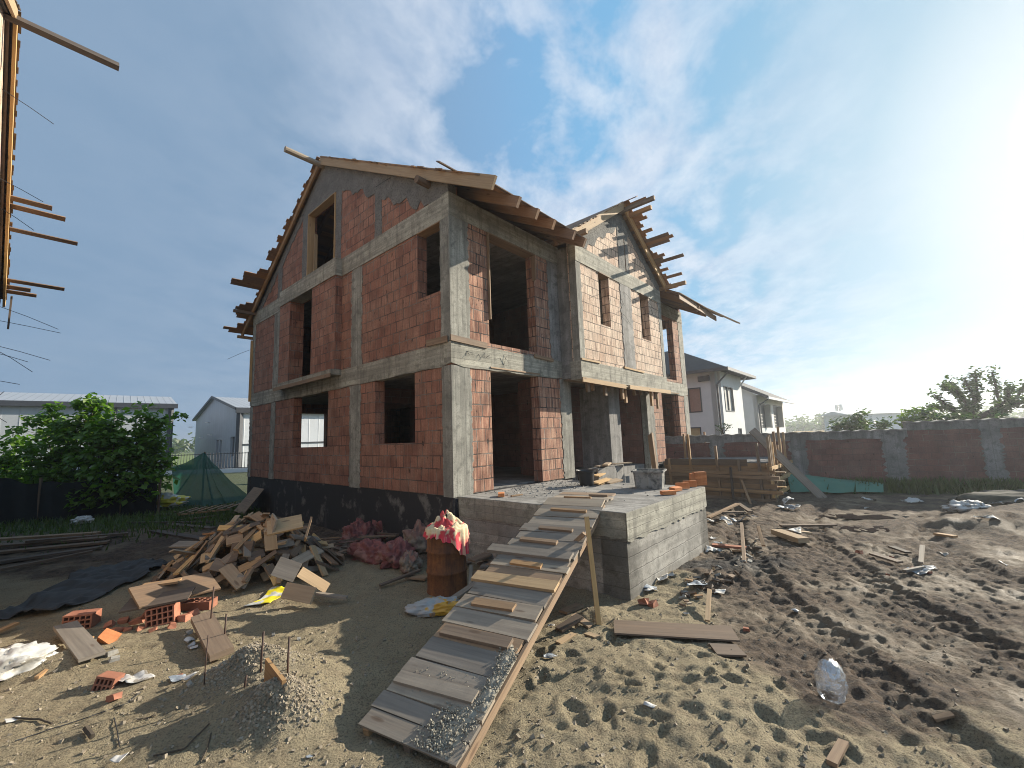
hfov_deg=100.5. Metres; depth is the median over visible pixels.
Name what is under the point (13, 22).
neighbouring house
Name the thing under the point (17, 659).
white sack
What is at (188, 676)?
litter scrap
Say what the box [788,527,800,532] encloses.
litter scrap
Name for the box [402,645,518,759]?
gravel
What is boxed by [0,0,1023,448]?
sky
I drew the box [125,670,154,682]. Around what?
litter scrap
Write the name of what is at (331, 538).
scrap batten
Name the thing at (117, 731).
steel wire
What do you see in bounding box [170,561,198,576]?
wood offcut
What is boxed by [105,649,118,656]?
clay fragment
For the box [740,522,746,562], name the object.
loose board
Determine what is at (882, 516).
puddle
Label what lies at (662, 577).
litter scrap
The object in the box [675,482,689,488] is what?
solid brick
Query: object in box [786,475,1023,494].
weeds
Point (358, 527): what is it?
woven sack
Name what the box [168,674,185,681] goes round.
litter scrap
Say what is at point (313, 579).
wood offcut
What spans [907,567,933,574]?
litter scrap
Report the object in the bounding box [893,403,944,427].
shrub
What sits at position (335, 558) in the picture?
wood offcut
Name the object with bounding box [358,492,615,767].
plank ramp
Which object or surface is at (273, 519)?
wood offcut
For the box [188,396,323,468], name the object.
gabled warehouse
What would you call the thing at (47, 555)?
long plank
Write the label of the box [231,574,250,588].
wood offcut
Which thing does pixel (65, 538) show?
long plank
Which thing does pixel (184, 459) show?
field
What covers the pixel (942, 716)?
wood batten
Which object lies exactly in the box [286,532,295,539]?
wood offcut
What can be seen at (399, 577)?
scrap board
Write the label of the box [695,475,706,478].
solid brick
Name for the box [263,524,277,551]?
wood offcut
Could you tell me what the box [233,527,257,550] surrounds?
wood offcut
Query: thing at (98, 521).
grass
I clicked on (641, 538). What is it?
concrete terrace
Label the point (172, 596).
wood offcut
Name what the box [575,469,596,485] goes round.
mortar bucket
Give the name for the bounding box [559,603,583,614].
wood offcut
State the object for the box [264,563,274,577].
wood offcut
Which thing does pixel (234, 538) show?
wood offcut
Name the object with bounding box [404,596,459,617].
cement sack
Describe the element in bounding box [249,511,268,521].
wood offcut
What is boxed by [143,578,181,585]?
wood offcut
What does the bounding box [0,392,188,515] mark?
walnut bush
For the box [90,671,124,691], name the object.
hollow block
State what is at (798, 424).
distant forest
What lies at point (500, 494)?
solid brick
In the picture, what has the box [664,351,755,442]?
white house
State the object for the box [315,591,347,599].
wood offcut
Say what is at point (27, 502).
net fence
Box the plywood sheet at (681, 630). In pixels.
[614,620,739,641]
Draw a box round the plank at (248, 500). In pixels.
[234,487,263,513]
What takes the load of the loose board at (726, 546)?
on the ground at (978, 581)
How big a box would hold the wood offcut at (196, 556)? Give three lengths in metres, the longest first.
0.574 x 0.096 x 0.024 m
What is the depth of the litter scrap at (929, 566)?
6.45 m
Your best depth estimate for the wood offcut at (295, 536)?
7.30 m
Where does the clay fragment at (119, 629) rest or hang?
on the ground at (978, 581)
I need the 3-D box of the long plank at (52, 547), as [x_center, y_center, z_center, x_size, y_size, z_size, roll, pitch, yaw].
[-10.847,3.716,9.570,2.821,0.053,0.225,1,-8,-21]
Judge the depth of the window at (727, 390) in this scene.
28.88 m
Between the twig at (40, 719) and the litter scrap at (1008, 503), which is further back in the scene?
the litter scrap at (1008, 503)
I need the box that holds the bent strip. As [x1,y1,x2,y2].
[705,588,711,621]
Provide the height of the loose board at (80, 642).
0.039 m
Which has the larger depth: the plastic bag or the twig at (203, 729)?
the plastic bag
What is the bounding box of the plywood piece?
[709,643,746,656]
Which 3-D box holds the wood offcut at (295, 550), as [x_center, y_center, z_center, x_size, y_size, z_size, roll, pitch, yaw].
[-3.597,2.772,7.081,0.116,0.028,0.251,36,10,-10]
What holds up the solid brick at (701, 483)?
on the concrete terrace
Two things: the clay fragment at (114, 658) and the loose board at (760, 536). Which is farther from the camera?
the loose board at (760, 536)
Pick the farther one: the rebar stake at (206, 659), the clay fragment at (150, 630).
the clay fragment at (150, 630)
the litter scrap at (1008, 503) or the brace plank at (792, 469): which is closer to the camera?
the litter scrap at (1008, 503)
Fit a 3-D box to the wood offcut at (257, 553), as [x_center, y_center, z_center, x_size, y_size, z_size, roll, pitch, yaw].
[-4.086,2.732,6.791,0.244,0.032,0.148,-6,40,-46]
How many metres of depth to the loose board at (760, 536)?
8.14 m
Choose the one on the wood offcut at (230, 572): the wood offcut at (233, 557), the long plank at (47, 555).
the wood offcut at (233, 557)
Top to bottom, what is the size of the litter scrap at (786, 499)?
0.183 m
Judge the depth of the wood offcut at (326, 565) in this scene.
7.19 m
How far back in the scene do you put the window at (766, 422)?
37.38 m
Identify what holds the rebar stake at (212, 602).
on the ground at (978, 581)
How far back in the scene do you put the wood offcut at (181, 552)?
6.96 m
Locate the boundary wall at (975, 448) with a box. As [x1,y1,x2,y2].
[665,417,1023,487]
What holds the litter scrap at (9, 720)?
on the ground at (978, 581)
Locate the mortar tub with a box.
[631,469,666,488]
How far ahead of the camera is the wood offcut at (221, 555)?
7.61 m
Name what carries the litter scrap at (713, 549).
on the ground at (978, 581)
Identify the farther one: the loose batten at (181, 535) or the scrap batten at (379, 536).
the loose batten at (181, 535)
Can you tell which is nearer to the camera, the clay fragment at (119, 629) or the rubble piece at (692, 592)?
the clay fragment at (119, 629)
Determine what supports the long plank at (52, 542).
on the ground at (978, 581)
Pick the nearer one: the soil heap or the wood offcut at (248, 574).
the wood offcut at (248, 574)
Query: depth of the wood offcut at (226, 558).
6.69 m
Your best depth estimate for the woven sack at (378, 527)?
9.51 m
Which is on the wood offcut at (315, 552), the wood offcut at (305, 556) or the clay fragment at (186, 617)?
the wood offcut at (305, 556)
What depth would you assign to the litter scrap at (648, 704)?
3.35 m
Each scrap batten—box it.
[321,538,340,539]
[329,536,382,542]
[334,542,352,544]
[359,535,396,536]
[377,532,399,535]
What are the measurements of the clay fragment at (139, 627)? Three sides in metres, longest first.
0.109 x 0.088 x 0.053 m
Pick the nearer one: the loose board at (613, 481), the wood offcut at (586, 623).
the wood offcut at (586, 623)
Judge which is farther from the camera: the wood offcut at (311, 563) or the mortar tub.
the mortar tub
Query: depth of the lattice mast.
169.33 m
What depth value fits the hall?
90.42 m
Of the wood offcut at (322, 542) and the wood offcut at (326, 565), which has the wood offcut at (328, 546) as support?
the wood offcut at (322, 542)
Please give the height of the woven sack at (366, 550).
0.392 m
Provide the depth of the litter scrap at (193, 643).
4.73 m
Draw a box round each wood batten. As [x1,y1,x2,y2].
[0,622,19,632]
[555,632,575,643]
[826,738,848,767]
[932,711,954,721]
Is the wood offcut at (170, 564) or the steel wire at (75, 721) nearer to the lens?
the steel wire at (75, 721)
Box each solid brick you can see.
[498,492,503,496]
[660,490,675,494]
[669,486,681,491]
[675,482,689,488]
[683,480,696,486]
[689,473,696,482]
[692,471,706,475]
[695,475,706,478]
[695,479,706,481]
[697,482,706,485]
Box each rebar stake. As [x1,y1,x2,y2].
[203,635,208,684]
[210,586,214,618]
[224,614,226,633]
[260,631,264,672]
[287,637,289,672]
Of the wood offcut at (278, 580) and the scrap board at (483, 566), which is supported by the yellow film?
the wood offcut at (278, 580)
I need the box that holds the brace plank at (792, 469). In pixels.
[749,428,826,497]
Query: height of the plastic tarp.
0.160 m
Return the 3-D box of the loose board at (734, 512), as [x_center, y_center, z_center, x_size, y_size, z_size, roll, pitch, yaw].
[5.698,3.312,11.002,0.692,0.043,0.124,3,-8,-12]
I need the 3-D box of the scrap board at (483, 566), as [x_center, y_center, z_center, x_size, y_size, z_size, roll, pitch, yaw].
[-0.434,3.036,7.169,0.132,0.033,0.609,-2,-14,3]
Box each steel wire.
[15,692,140,740]
[113,717,119,746]
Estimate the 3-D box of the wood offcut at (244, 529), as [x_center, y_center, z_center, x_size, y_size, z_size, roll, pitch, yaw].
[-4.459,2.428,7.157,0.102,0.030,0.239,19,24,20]
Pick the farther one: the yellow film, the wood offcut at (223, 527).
the wood offcut at (223, 527)
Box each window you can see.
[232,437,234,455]
[687,387,702,412]
[691,427,701,435]
[723,386,734,411]
[759,403,771,427]
[773,405,783,427]
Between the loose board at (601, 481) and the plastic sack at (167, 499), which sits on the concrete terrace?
the loose board at (601, 481)
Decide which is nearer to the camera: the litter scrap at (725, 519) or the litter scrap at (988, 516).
the litter scrap at (988, 516)
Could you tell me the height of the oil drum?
0.885 m
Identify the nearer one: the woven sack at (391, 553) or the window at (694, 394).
the woven sack at (391, 553)
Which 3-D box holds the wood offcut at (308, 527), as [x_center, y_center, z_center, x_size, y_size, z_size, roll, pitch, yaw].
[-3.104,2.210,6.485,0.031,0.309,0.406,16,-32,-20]
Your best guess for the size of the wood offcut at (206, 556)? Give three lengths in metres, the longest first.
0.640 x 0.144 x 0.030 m
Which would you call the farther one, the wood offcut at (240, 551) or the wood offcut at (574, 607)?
the wood offcut at (240, 551)
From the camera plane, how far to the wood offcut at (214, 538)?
7.06 m
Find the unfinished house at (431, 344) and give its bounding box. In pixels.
[223,146,739,542]
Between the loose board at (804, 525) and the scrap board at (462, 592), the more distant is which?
the loose board at (804, 525)
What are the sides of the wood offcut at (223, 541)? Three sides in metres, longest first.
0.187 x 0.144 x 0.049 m
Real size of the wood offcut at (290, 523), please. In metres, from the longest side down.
0.509 x 0.348 x 0.033 m
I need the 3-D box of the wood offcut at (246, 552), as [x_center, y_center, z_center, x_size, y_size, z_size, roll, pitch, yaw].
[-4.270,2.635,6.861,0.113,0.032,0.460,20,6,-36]
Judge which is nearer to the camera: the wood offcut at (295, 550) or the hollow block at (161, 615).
the hollow block at (161, 615)
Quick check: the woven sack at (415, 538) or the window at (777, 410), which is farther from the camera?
the window at (777, 410)
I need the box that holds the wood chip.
[584,632,599,638]
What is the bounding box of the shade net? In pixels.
[172,452,246,505]
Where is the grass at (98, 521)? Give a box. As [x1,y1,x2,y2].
[0,499,261,563]
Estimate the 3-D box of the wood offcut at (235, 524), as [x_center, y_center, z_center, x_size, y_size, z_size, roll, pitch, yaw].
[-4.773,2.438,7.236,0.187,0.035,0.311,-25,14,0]
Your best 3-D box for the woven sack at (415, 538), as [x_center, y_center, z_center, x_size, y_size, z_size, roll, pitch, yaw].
[-1.823,3.020,8.504,0.803,0.646,0.698,2,-8,-27]
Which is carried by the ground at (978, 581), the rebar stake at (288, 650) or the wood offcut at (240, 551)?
the rebar stake at (288, 650)
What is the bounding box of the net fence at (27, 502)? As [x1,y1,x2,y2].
[0,477,161,524]
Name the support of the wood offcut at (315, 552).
on the ground at (978, 581)
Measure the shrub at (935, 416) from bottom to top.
3.008 m
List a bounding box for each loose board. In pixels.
[53,620,105,662]
[594,473,605,476]
[594,478,609,484]
[606,478,622,483]
[612,462,631,464]
[707,503,739,517]
[712,543,746,549]
[722,511,745,512]
[738,503,752,512]
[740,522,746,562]
[757,526,764,546]
[771,529,809,542]
[779,524,837,526]
[787,530,811,534]
[869,552,902,562]
[888,546,911,553]
[902,566,924,571]
[918,545,924,563]
[933,533,957,537]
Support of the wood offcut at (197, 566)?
on the ground at (978, 581)
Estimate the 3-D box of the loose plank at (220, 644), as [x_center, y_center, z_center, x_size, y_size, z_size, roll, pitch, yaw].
[-3.422,2.833,4.838,0.215,0.064,1.235,-3,-2,-44]
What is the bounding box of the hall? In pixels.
[818,409,918,430]
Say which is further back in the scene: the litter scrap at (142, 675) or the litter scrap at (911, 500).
the litter scrap at (911, 500)
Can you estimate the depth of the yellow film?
6.19 m
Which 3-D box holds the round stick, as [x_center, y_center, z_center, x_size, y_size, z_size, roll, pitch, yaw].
[-4.736,2.891,4.532,0.042,0.032,0.986,1,-9,-21]
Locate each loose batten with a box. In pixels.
[149,529,210,540]
[165,523,216,528]
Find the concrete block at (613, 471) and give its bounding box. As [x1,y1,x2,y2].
[588,465,624,482]
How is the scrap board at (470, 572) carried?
on the ground at (978, 581)
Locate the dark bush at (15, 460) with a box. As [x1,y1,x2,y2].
[0,446,22,478]
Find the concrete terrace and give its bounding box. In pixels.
[458,480,708,599]
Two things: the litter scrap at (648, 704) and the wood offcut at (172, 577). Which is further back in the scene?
the wood offcut at (172, 577)
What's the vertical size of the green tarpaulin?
0.572 m
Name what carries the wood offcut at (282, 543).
on the wood offcut at (290, 543)
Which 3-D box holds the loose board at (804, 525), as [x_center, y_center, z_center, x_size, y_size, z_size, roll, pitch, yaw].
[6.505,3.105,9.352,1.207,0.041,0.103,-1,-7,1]
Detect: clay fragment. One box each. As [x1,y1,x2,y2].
[97,628,121,643]
[103,620,115,628]
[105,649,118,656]
[105,691,122,702]
[108,655,119,662]
[112,627,123,631]
[117,616,129,623]
[123,626,133,631]
[128,615,144,624]
[135,625,145,630]
[148,626,157,632]
[167,622,176,628]
[177,613,192,621]
[187,608,199,615]
[637,598,648,604]
[648,600,657,607]
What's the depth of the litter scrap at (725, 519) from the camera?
10.13 m
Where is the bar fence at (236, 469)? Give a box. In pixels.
[117,452,247,475]
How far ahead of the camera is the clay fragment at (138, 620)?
5.42 m
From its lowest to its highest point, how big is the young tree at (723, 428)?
2.702 m
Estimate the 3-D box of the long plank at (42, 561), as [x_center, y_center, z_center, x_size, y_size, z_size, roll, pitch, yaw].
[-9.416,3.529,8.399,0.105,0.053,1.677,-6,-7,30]
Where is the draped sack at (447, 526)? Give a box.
[423,510,469,555]
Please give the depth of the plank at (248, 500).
14.03 m
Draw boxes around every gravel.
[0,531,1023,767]
[173,641,340,761]
[402,645,518,759]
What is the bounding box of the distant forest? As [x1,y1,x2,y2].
[171,403,1023,454]
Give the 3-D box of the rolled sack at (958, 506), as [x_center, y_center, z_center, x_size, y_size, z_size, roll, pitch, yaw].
[10.835,2.893,10.174,1.208,0.272,0.527,-1,-7,-6]
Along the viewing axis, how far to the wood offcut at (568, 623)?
4.83 m
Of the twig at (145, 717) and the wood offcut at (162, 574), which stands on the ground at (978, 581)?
the twig at (145, 717)
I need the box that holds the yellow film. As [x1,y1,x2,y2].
[244,585,283,605]
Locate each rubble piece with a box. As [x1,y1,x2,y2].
[680,590,690,597]
[686,591,696,594]
[704,569,712,574]
[712,577,723,583]
[727,574,735,578]
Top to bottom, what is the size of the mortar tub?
0.340 m
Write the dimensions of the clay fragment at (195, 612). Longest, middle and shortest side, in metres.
0.127 x 0.106 x 0.079 m
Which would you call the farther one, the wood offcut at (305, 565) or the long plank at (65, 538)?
the long plank at (65, 538)
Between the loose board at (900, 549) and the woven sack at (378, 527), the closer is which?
the loose board at (900, 549)
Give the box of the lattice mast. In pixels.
[835,404,842,410]
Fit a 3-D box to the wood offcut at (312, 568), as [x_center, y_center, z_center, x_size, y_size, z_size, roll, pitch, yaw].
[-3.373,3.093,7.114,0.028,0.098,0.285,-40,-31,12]
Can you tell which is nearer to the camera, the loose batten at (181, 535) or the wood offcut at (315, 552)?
the wood offcut at (315, 552)
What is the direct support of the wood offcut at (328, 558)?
on the wood offcut at (326, 565)
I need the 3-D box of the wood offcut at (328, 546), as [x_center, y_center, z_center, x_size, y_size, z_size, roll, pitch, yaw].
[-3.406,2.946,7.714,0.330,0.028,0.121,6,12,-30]
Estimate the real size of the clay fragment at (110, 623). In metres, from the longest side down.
0.112 x 0.097 x 0.063 m
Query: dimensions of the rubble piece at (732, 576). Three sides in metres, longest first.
0.123 x 0.081 x 0.029 m
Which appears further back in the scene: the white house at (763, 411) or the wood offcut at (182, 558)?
the white house at (763, 411)
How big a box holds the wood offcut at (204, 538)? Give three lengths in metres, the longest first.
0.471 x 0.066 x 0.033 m
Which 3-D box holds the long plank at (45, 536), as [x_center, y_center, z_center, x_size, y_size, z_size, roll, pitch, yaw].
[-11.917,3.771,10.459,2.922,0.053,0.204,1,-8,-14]
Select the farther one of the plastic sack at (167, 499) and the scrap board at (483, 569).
the plastic sack at (167, 499)
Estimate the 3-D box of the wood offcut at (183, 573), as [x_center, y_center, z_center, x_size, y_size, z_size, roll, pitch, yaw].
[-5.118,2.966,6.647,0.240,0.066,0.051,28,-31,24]
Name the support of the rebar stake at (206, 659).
on the ground at (978, 581)
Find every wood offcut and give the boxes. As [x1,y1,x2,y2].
[118,586,194,613]
[128,571,220,608]
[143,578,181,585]
[151,574,159,581]
[158,571,165,578]
[161,564,176,572]
[163,560,174,572]
[165,574,180,579]
[169,541,209,547]
[169,549,202,556]
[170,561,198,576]
[172,556,184,564]
[173,541,204,559]
[173,555,193,574]
[178,557,200,577]
[180,567,188,576]
[184,540,209,571]
[187,535,209,550]
[193,561,204,570]
[200,552,210,563]
[200,574,224,594]
[202,561,213,571]
[205,536,223,563]
[205,542,215,559]
[205,544,215,552]
[209,531,222,544]
[209,558,236,571]
[215,552,226,557]
[217,525,239,530]
[218,535,228,544]
[219,563,248,590]
[220,551,233,564]
[220,579,228,585]
[221,520,240,534]
[223,521,260,535]
[223,547,230,552]
[226,533,243,546]
[226,552,238,563]
[230,540,254,552]
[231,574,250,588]
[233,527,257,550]
[238,512,252,524]
[238,523,252,533]
[238,548,262,553]
[238,556,261,572]
[241,566,253,582]
[242,549,277,574]
[243,539,250,557]
[247,549,265,561]
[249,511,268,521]
[249,530,261,542]
[254,538,263,546]
[256,524,263,531]
[260,571,269,581]
[263,518,289,531]
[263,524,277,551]
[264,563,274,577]
[267,514,302,535]
[269,576,282,585]
[270,513,277,532]
[271,557,301,581]
[274,554,289,562]
[276,549,291,554]
[276,577,280,583]
[277,538,294,548]
[277,541,287,545]
[280,582,316,604]
[282,553,289,558]
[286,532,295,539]
[288,544,305,555]
[289,534,320,540]
[289,545,301,556]
[290,546,323,563]
[293,533,303,546]
[297,567,330,591]
[301,561,308,568]
[304,517,311,541]
[306,536,320,547]
[306,537,327,545]
[307,566,317,571]
[308,560,315,565]
[309,545,328,576]
[314,539,324,551]
[315,560,338,570]
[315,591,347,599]
[321,543,333,548]
[321,552,338,564]
[324,549,343,565]
[329,552,344,560]
[555,613,583,632]
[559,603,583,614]
[571,613,592,628]
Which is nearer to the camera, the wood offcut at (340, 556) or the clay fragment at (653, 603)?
the clay fragment at (653, 603)
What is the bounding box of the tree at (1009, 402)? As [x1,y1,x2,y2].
[925,365,1023,418]
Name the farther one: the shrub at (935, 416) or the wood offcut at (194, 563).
the shrub at (935, 416)
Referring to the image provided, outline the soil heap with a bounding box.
[946,489,1023,505]
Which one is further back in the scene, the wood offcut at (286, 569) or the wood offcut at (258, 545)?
the wood offcut at (258, 545)
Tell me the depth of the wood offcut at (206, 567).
6.63 m
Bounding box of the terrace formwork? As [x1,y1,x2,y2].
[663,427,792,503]
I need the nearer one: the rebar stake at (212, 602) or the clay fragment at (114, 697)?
the clay fragment at (114, 697)
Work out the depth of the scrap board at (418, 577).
6.70 m
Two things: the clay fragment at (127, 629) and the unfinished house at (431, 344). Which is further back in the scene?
the unfinished house at (431, 344)
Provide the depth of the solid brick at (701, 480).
8.32 m
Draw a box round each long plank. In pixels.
[0,531,100,540]
[0,536,109,546]
[0,540,111,553]
[0,545,103,563]
[0,550,92,571]
[25,532,128,542]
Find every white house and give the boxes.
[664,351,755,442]
[741,382,823,433]
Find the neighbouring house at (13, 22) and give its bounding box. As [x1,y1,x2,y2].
[0,0,118,422]
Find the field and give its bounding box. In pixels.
[171,452,193,466]
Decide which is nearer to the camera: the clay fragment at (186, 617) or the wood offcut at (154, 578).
the clay fragment at (186, 617)
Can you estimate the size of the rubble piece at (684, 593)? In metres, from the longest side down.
0.139 x 0.075 x 0.030 m
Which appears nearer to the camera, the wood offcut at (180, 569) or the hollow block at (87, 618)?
the hollow block at (87, 618)
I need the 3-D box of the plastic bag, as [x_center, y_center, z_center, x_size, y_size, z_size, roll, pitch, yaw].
[-13.280,4.196,13.184,0.655,0.249,0.402,-1,-7,-11]
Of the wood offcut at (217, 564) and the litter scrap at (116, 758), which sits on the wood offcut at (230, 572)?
the wood offcut at (217, 564)
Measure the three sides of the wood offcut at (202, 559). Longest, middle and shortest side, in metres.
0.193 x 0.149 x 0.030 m
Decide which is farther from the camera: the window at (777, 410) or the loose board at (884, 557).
the window at (777, 410)
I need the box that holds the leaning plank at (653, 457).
[648,432,657,468]
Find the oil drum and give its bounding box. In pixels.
[426,537,467,596]
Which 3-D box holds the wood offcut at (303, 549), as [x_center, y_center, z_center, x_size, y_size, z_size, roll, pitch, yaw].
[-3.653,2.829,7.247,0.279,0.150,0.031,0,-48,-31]
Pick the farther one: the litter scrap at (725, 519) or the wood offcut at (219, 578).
the litter scrap at (725, 519)
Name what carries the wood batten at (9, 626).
on the ground at (978, 581)
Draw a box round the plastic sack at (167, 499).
[157,492,190,506]
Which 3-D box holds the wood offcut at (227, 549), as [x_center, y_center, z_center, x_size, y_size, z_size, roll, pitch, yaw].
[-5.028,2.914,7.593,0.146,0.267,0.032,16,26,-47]
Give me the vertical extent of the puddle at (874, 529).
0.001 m
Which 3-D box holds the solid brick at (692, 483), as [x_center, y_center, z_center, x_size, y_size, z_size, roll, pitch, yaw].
[3.409,1.912,8.172,0.241,0.117,0.064,-3,-7,6]
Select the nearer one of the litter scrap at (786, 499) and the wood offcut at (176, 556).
the wood offcut at (176, 556)
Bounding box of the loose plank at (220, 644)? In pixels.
[191,610,234,661]
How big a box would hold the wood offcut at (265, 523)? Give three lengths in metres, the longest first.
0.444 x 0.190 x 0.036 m
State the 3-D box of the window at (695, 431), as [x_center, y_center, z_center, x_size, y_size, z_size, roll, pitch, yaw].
[11.481,3.741,28.640,2.540,1.590,0.180,-8,-9,41]
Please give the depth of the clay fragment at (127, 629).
5.21 m
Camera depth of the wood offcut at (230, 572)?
6.52 m
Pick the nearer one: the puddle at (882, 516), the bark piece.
the bark piece
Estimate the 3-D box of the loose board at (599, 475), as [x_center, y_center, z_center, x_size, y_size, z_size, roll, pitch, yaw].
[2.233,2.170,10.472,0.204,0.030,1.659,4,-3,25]
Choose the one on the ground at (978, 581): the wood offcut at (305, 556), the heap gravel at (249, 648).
the heap gravel at (249, 648)
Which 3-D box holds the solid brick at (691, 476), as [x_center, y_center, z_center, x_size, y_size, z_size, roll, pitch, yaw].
[3.546,1.869,8.351,0.117,0.240,0.064,-1,-7,-6]
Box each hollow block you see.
[62,608,101,628]
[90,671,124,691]
[145,602,180,627]
[180,596,217,610]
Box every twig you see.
[12,717,52,724]
[136,715,155,720]
[153,723,209,755]
[200,732,211,762]
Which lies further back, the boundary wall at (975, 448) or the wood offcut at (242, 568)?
the boundary wall at (975, 448)
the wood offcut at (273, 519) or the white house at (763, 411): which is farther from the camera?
the white house at (763, 411)
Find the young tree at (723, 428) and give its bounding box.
[714,422,732,434]
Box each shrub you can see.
[825,408,893,431]
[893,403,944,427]
[902,408,1013,430]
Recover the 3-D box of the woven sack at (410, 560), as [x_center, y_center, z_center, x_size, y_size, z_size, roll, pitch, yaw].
[-1.734,3.018,7.295,0.391,0.340,0.597,0,-7,-16]
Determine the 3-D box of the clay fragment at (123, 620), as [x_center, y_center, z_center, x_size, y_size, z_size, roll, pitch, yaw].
[-5.020,3.061,5.506,0.114,0.058,0.094,-5,16,-21]
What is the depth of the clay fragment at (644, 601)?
5.46 m
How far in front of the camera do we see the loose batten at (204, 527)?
12.04 m
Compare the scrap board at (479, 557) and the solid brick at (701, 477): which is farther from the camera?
the solid brick at (701, 477)
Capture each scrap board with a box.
[379,569,420,586]
[405,574,426,580]
[451,581,475,598]
[467,552,491,562]
[468,565,472,584]
[472,560,492,575]
[480,561,488,568]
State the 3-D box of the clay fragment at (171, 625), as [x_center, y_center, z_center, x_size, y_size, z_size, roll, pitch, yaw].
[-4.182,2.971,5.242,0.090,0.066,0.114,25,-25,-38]
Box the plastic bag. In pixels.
[70,515,94,524]
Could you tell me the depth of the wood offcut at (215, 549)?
6.85 m
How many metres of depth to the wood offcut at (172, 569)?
6.90 m
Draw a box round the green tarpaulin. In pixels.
[787,474,883,492]
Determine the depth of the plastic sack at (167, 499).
15.67 m
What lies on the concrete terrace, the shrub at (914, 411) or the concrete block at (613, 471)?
the concrete block at (613, 471)
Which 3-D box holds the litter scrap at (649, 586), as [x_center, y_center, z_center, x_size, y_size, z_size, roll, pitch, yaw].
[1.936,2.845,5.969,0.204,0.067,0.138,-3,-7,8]
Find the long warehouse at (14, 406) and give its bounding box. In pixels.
[0,392,177,473]
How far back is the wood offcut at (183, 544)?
7.48 m
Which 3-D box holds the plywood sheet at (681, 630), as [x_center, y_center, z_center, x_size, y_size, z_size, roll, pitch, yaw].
[1.749,2.674,4.625,1.252,0.018,0.342,-4,-7,12]
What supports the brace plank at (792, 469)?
on the ground at (978, 581)
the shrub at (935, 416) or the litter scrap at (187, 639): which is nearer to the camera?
the litter scrap at (187, 639)
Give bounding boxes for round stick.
[34,636,93,679]
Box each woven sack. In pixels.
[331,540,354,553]
[339,518,374,542]
[346,538,385,564]
[372,520,385,541]
[377,536,415,568]
[399,550,422,573]
[402,519,426,553]
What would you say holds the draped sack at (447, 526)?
on the oil drum
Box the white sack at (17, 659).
[0,641,58,680]
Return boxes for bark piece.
[82,725,94,739]
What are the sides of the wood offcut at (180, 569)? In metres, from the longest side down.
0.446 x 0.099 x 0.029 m
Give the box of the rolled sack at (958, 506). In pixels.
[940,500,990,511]
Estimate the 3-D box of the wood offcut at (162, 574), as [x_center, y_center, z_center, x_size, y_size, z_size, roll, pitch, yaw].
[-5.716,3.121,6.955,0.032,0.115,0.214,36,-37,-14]
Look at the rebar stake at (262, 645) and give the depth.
3.79 m
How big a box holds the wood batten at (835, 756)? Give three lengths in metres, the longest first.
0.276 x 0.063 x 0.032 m
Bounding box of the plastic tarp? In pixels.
[0,558,169,619]
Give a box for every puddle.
[818,513,867,516]
[839,526,889,531]
[843,514,923,518]
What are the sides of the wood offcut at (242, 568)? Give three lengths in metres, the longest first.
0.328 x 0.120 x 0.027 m
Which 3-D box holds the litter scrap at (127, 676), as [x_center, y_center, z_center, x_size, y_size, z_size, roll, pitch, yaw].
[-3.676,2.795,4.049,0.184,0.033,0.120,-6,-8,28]
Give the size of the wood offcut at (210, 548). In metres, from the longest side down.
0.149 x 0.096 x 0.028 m
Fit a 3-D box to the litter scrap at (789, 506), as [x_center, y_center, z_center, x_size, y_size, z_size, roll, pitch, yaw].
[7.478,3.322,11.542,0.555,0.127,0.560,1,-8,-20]
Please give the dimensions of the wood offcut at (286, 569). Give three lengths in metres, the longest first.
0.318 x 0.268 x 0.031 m
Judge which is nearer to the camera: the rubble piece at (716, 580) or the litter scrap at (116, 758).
the litter scrap at (116, 758)
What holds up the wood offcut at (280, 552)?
on the wood offcut at (295, 550)
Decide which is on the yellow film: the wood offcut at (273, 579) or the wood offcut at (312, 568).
the wood offcut at (273, 579)
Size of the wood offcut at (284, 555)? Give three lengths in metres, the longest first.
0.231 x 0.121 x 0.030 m
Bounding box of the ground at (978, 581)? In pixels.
[0,429,1023,767]
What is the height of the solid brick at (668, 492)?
0.064 m
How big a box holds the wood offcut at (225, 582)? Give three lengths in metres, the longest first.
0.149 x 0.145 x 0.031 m
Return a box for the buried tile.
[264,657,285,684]
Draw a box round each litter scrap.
[4,716,20,722]
[110,752,128,762]
[119,674,134,681]
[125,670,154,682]
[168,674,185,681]
[178,671,198,679]
[184,636,195,642]
[187,641,195,648]
[543,653,555,657]
[643,584,657,590]
[643,701,656,707]
[657,573,667,580]
[687,580,706,585]
[705,545,722,551]
[707,516,732,524]
[714,589,725,593]
[730,515,757,521]
[778,504,801,508]
[782,496,793,503]
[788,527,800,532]
[901,497,923,502]
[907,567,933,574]
[922,565,938,569]
[973,515,999,519]
[987,498,1023,504]
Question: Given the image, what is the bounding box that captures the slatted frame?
[177,503,239,515]
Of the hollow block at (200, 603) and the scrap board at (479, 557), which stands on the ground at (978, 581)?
the hollow block at (200, 603)

